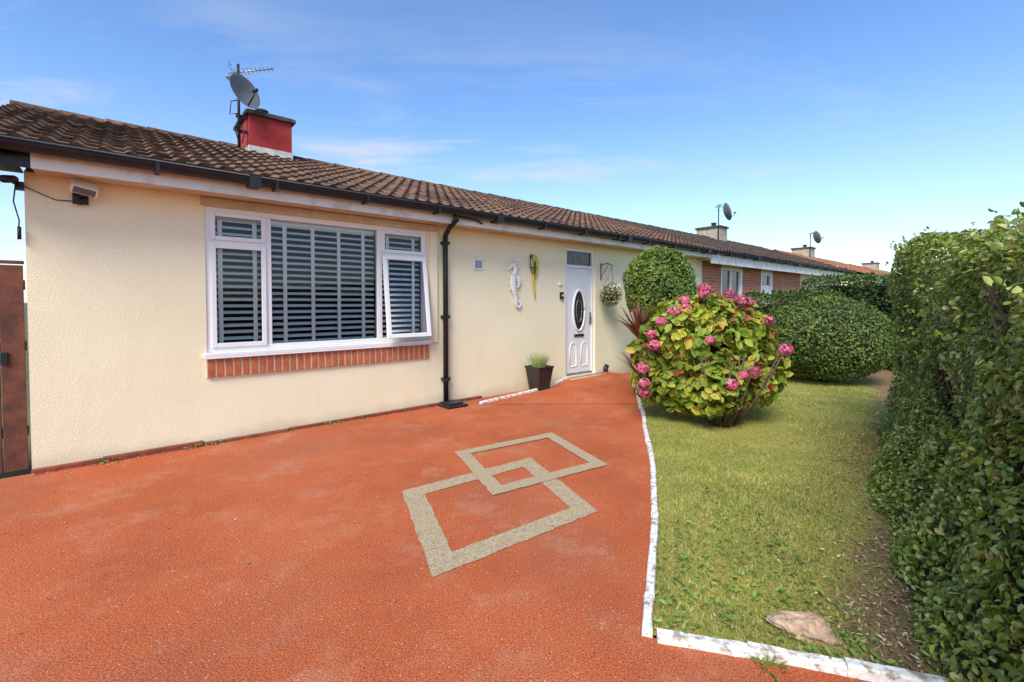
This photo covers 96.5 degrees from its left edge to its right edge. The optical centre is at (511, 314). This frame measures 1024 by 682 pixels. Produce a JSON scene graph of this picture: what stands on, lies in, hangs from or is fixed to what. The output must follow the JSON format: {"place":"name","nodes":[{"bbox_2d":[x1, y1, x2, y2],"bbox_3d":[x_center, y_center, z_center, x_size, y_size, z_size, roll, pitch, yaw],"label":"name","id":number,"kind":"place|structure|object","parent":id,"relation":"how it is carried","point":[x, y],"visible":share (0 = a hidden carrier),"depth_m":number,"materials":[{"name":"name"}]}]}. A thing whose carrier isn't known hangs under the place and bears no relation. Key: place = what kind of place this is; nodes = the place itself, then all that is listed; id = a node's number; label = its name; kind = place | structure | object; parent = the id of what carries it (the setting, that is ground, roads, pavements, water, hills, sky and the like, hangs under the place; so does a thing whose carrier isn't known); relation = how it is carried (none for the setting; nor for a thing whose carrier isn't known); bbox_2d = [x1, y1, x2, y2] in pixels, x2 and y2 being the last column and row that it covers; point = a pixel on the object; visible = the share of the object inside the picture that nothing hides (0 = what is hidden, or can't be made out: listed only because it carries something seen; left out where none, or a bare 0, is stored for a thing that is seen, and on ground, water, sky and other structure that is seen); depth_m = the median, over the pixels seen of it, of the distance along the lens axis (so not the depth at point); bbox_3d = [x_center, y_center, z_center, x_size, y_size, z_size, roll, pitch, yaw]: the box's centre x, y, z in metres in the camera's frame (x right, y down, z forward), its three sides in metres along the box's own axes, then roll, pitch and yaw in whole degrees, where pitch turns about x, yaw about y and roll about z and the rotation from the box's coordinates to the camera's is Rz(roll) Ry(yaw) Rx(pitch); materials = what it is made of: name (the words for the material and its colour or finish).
{"place":"outdoors","nodes":[
{"label":"outdoors","id":0,"kind":"place"},
{"bbox_2d":[0,303,655,637],"bbox_3d":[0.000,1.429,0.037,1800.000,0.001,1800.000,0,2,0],"label":"ground","id":1,"kind":"structure","parent":0,"point":[16,473],"depth_m":5.72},
{"bbox_2d":[0,100,723,474],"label":"bungalow","id":2,"kind":"object","parent":1,"relation":"on","point":[186,290],"visible":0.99,"depth_m":5.00,"materials":[{"name":"beige paint"}]},
{"bbox_2d":[0,260,28,472],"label":"timber gate","id":3,"kind":"structure","parent":2,"relation":"attached to","point":[14,432],"depth_m":3.69,"materials":[{"name":"brown wood"}]},
{"bbox_2d":[0,175,71,238],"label":"cable","id":4,"kind":"object","parent":2,"relation":"attached to","point":[17,183],"visible":1,"depth_m":3.63,"materials":[{"name":"black plastic"}]},
{"bbox_2d":[69,178,98,204],"bbox_3d":[-3.587,-1.019,3.837,0.182,0.207,0.181,-1,2,-41],"label":"security floodlight","id":5,"kind":"object","parent":2,"relation":"attached to","point":[83,193],"visible":1,"depth_m":3.82,"materials":[{"name":"white plastic"}]},
{"bbox_2d":[229,64,259,147],"bbox_3d":[-3.983,-3.129,6.801,0.404,1.260,0.494,-1,2,-26],"label":"satellite dish","id":6,"kind":"object","parent":2,"relation":"on","point":[245,90],"visible":1,"depth_m":6.85,"materials":[{"name":"grey metal"}]},
{"bbox_2d":[225,60,273,79],"bbox_3d":[-3.952,-3.592,6.888,0.627,0.362,0.311,0,2,-9],"label":"tv aerial","id":7,"kind":"object","parent":6,"relation":"attached to","point":[228,76],"visible":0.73,"depth_m":6.92,"materials":[{"name":"metal"}]},
{"bbox_2d":[204,206,431,352],"bbox_3d":[-2.037,-0.358,5.250,2.470,1.440,0.254,-1,2,-41],"label":"window frame","id":8,"kind":"structure","parent":2,"relation":"in","point":[212,242],"depth_m":4.88,"materials":[{"name":"white plastic"}]},
{"bbox_2d":[473,259,482,269],"bbox_3d":[-0.486,-0.718,6.613,0.170,0.150,0.016,-1,2,-41],"label":"wall vent","id":9,"kind":"object","parent":2,"relation":"attached to","point":[477,264],"depth_m":6.61,"materials":[{"name":"white plastic"}]},
{"bbox_2d":[507,259,521,308],"bbox_3d":[0.043,-0.467,7.045,0.300,0.777,0.052,-1,2,-41],"label":"seahorse ornament","id":10,"kind":"object","parent":2,"relation":"attached to","point":[514,277],"visible":1,"depth_m":7.03,"materials":[{"name":"white ceramic"}]},
{"bbox_2d":[530,254,538,299],"bbox_3d":[0.364,-0.600,7.307,0.063,0.738,0.190,1,2,41],"label":"parrot ornament","id":11,"kind":"object","parent":2,"relation":"attached to","point":[535,267],"visible":1,"depth_m":7.29,"materials":[{"name":"yellow paint"}]},
{"bbox_2d":[559,282,563,298],"bbox_3d":[0.835,-0.398,7.735,0.085,0.290,0.048,-1,2,-41],"label":"doorbell","id":12,"kind":"object","parent":2,"relation":"attached to","point":[561,293],"visible":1,"depth_m":7.73,"materials":[{"name":"black plastic"}]},
{"bbox_2d":[566,248,593,375],"bbox_3d":[1.177,-0.039,8.164,0.790,2.230,0.179,-1,2,-41],"label":"front door","id":13,"kind":"structure","parent":2,"relation":"in","point":[579,275],"depth_m":8.16,"materials":[{"name":"white plastic"}]},
{"bbox_2d":[599,263,622,307],"bbox_3d":[1.791,-0.520,8.277,0.419,0.833,0.407,1,2,22],"label":"hanging basket","id":14,"kind":"object","parent":2,"relation":"hanging from","point":[612,295],"visible":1,"depth_m":8.22,"materials":[{"name":"green plastic"}]},
{"bbox_2d":[596,214,855,308],"bbox_3d":[6.892,-1.206,16.914,11.745,4.525,6.998,-1,2,-41],"label":"neighbouring bungalow","id":15,"kind":"object","parent":1,"relation":"on","point":[739,268],"visible":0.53,"depth_m":13.13,"materials":[{"name":"red brick"}]},
{"bbox_2d":[718,203,735,239],"bbox_3d":[7.954,-3.427,16.915,0.465,1.367,0.505,-1,2,-41],"label":"satellite dish","id":16,"kind":"object","parent":15,"relation":"on","point":[727,211],"visible":0.98,"depth_m":16.82,"materials":[{"name":"grey metal"}]},
{"bbox_2d":[722,268,822,303],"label":"windows and door","id":17,"kind":"structure","parent":15,"relation":"in","point":[730,277],"depth_m":12.29,"materials":[{"name":"white plastic"}]},
{"bbox_2d":[774,245,893,284],"bbox_3d":[16.663,-1.425,25.291,11.000,4.525,6.998,-1,2,-41],"label":"neighbouring bungalow","id":18,"kind":"object","parent":1,"relation":"on","point":[803,251],"visible":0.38,"depth_m":23.77,"materials":[{"name":"red brick"}]},
{"bbox_2d":[810,231,823,256],"bbox_3d":[15.697,-3.601,23.553,0.465,1.367,0.505,-1,2,-41],"label":"satellite dish","id":19,"kind":"object","parent":18,"relation":"on","point":[817,237],"visible":0.92,"depth_m":23.49,"materials":[{"name":"grey metal"}]},
{"bbox_2d":[849,261,889,273],"bbox_3d":[26.454,-1.645,33.687,11.200,4.525,6.998,-1,2,-41],"label":"neighbouring bungalow","id":20,"kind":"object","parent":1,"relation":"on","point":[873,265],"visible":0.16,"depth_m":33.17,"materials":[{"name":"white paint"}]},
{"bbox_2d":[0,372,869,681],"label":"driveway","id":21,"kind":"structure","parent":0,"point":[324,542],"depth_m":2.43,"materials":[{"name":"red asphalt"}]},
{"bbox_2d":[100,409,408,463],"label":"wall base weeds","id":22,"kind":"object","parent":21,"relation":"on","point":[216,442],"depth_m":4.44,"materials":[{"name":"green plant"}]},
{"bbox_2d":[3,397,626,676],"bbox_3d":[-1.748,1.288,3.995,4.499,0.013,5.438,0,2,0],"label":"drive debris","id":23,"kind":"object","parent":21,"relation":"on","point":[286,482],"visible":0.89,"depth_m":4.04,"materials":[{"name":"brown plant"}]},
{"bbox_2d":[437,400,467,408],"bbox_3d":[-0.802,1.210,6.156,0.310,0.051,0.300,-1,2,-41],"label":"drain cover","id":24,"kind":"object","parent":21,"relation":"on","point":[450,404],"visible":1,"depth_m":6.09,"materials":[{"name":"black plastic"}]},
{"bbox_2d":[402,457,596,576],"bbox_3d":[-0.118,1.312,3.217,1.518,0.001,1.118,-1,2,-36],"label":"square paving pattern","id":25,"kind":"object","parent":21,"relation":"on","point":[441,557],"visible":1,"depth_m":2.90},
{"bbox_2d":[479,376,569,404],"bbox_3d":[0.304,1.160,6.964,0.153,0.169,2.052,1,2,43],"label":"ramp edging","id":26,"kind":"object","parent":21,"relation":"on","point":[523,392],"visible":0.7,"depth_m":6.72,"materials":[{"name":"white paint"}]},
{"bbox_2d":[455,432,606,494],"bbox_3d":[0.142,1.285,4.093,1.333,0.001,1.037,-1,2,-33],"label":"square paving pattern","id":27,"kind":"object","parent":21,"relation":"on","point":[493,485],"visible":1,"depth_m":3.87},
{"bbox_2d":[524,352,555,390],"bbox_3d":[0.432,0.886,7.118,0.496,0.646,0.521,0,2,0],"label":"planter","id":28,"kind":"object","parent":21,"relation":"on","point":[539,373],"visible":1,"depth_m":7.02,"materials":[{"name":"brown plastic"}]},
{"bbox_2d":[484,372,636,403],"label":"entrance ramp","id":29,"kind":"structure","parent":21,"relation":"on","point":[609,388],"depth_m":6.89,"materials":[{"name":"red concrete"}]},
{"bbox_2d":[603,364,608,371],"bbox_3d":[1.757,1.044,8.532,0.122,0.225,0.086,-1,2,-41],"label":"drain pipe stub","id":30,"kind":"object","parent":21,"relation":"on","point":[606,367],"visible":0.65,"depth_m":8.49,"materials":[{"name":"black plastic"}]},
{"bbox_2d":[635,384,658,637],"bbox_3d":[1.463,1.250,5.157,0.162,0.076,6.739,0,2,14],"label":"garden edging","id":31,"kind":"object","parent":21,"relation":"on","point":[648,606],"visible":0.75,"depth_m":2.55,"materials":[{"name":"white paint"}]},
{"bbox_2d":[656,628,957,681],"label":"garden edging","id":32,"kind":"object","parent":21,"relation":"on","point":[861,670],"visible":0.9,"depth_m":1.76,"materials":[{"name":"white paint"}]},
{"bbox_2d":[0,0,1023,302],"label":"sky","id":33,"kind":"structure","parent":0,"point":[864,125],"materials":[{"name":"blue"}]},
{"bbox_2d":[633,368,1023,681],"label":"lawn","id":34,"kind":"structure","parent":0,"point":[882,378],"depth_m":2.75,"materials":[{"name":"green plant"}]},
{"bbox_2d":[601,300,652,399],"bbox_3d":[1.768,0.512,6.455,1.055,1.484,1.139,0,2,0],"label":"cordyline","id":35,"kind":"object","parent":34,"relation":"on","point":[639,319],"visible":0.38,"depth_m":6.39,"materials":[{"name":"red plant"}]},
{"bbox_2d":[622,245,697,315],"bbox_3d":[2.439,0.043,7.671,1.212,2.370,1.284,0,2,0],"label":"topiary shrub","id":36,"kind":"object","parent":34,"relation":"on","point":[654,278],"visible":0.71,"depth_m":7.28,"materials":[{"name":"green plant"}]},
{"bbox_2d":[625,283,793,427],"bbox_3d":[2.280,0.453,5.375,1.744,1.631,1.533,1,2,36],"label":"hydrangea bush","id":37,"kind":"object","parent":34,"relation":"on","point":[702,352],"visible":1,"depth_m":5.03,"materials":[{"name":"green plant"}]},
{"bbox_2d":[740,288,848,371],"bbox_3d":[6.968,0.248,10.627,5.319,1.820,1.000,-1,2,-34],"label":"background hedge","id":38,"kind":"object","parent":34,"relation":"on","point":[781,296],"visible":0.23,"depth_m":9.55,"materials":[{"name":"green plant"}]},
{"bbox_2d":[765,610,841,645],"bbox_3d":[1.218,1.320,1.919,0.276,0.142,0.129,0,2,18],"label":"rock","id":39,"kind":"object","parent":34,"relation":"on","point":[811,626],"visible":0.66,"depth_m":1.88,"materials":[{"name":"stone"}]},
{"bbox_2d":[653,483,978,667],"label":"lawn weeds","id":40,"kind":"object","parent":34,"relation":"on","point":[658,600],"visible":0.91,"depth_m":2.14,"materials":[{"name":"green plant"}]},
{"bbox_2d":[654,412,993,681],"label":"fallen leaves","id":41,"kind":"object","parent":34,"relation":"on","point":[885,610],"visible":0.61,"depth_m":2.42,"materials":[{"name":"brown plant"}]},
{"bbox_2d":[767,294,899,381],"bbox_3d":[5.448,0.439,7.930,2.132,1.564,1.924,0,2,0],"label":"clipped dome shrub","id":42,"kind":"object","parent":34,"relation":"on","point":[828,339],"visible":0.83,"depth_m":7.35,"materials":[{"name":"green plant"}]},
{"bbox_2d":[676,512,1021,681],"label":"weed tufts","id":43,"kind":"object","parent":34,"relation":"on","point":[770,662],"visible":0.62,"depth_m":1.95,"materials":[{"name":"green plant"}]},
{"bbox_2d":[800,271,919,373],"bbox_3d":[8.219,0.061,10.251,1.461,2.213,4.470,0,2,6],"label":"background hedge","id":44,"kind":"object","parent":34,"relation":"on","point":[877,296],"visible":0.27,"depth_m":10.10,"materials":[{"name":"green plant"}]},
{"bbox_2d":[866,202,1023,681],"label":"privet hedge","id":45,"kind":"object","parent":34,"relation":"on","point":[959,401],"visible":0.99,"depth_m":2.06,"materials":[{"name":"green plant"}]}
]}

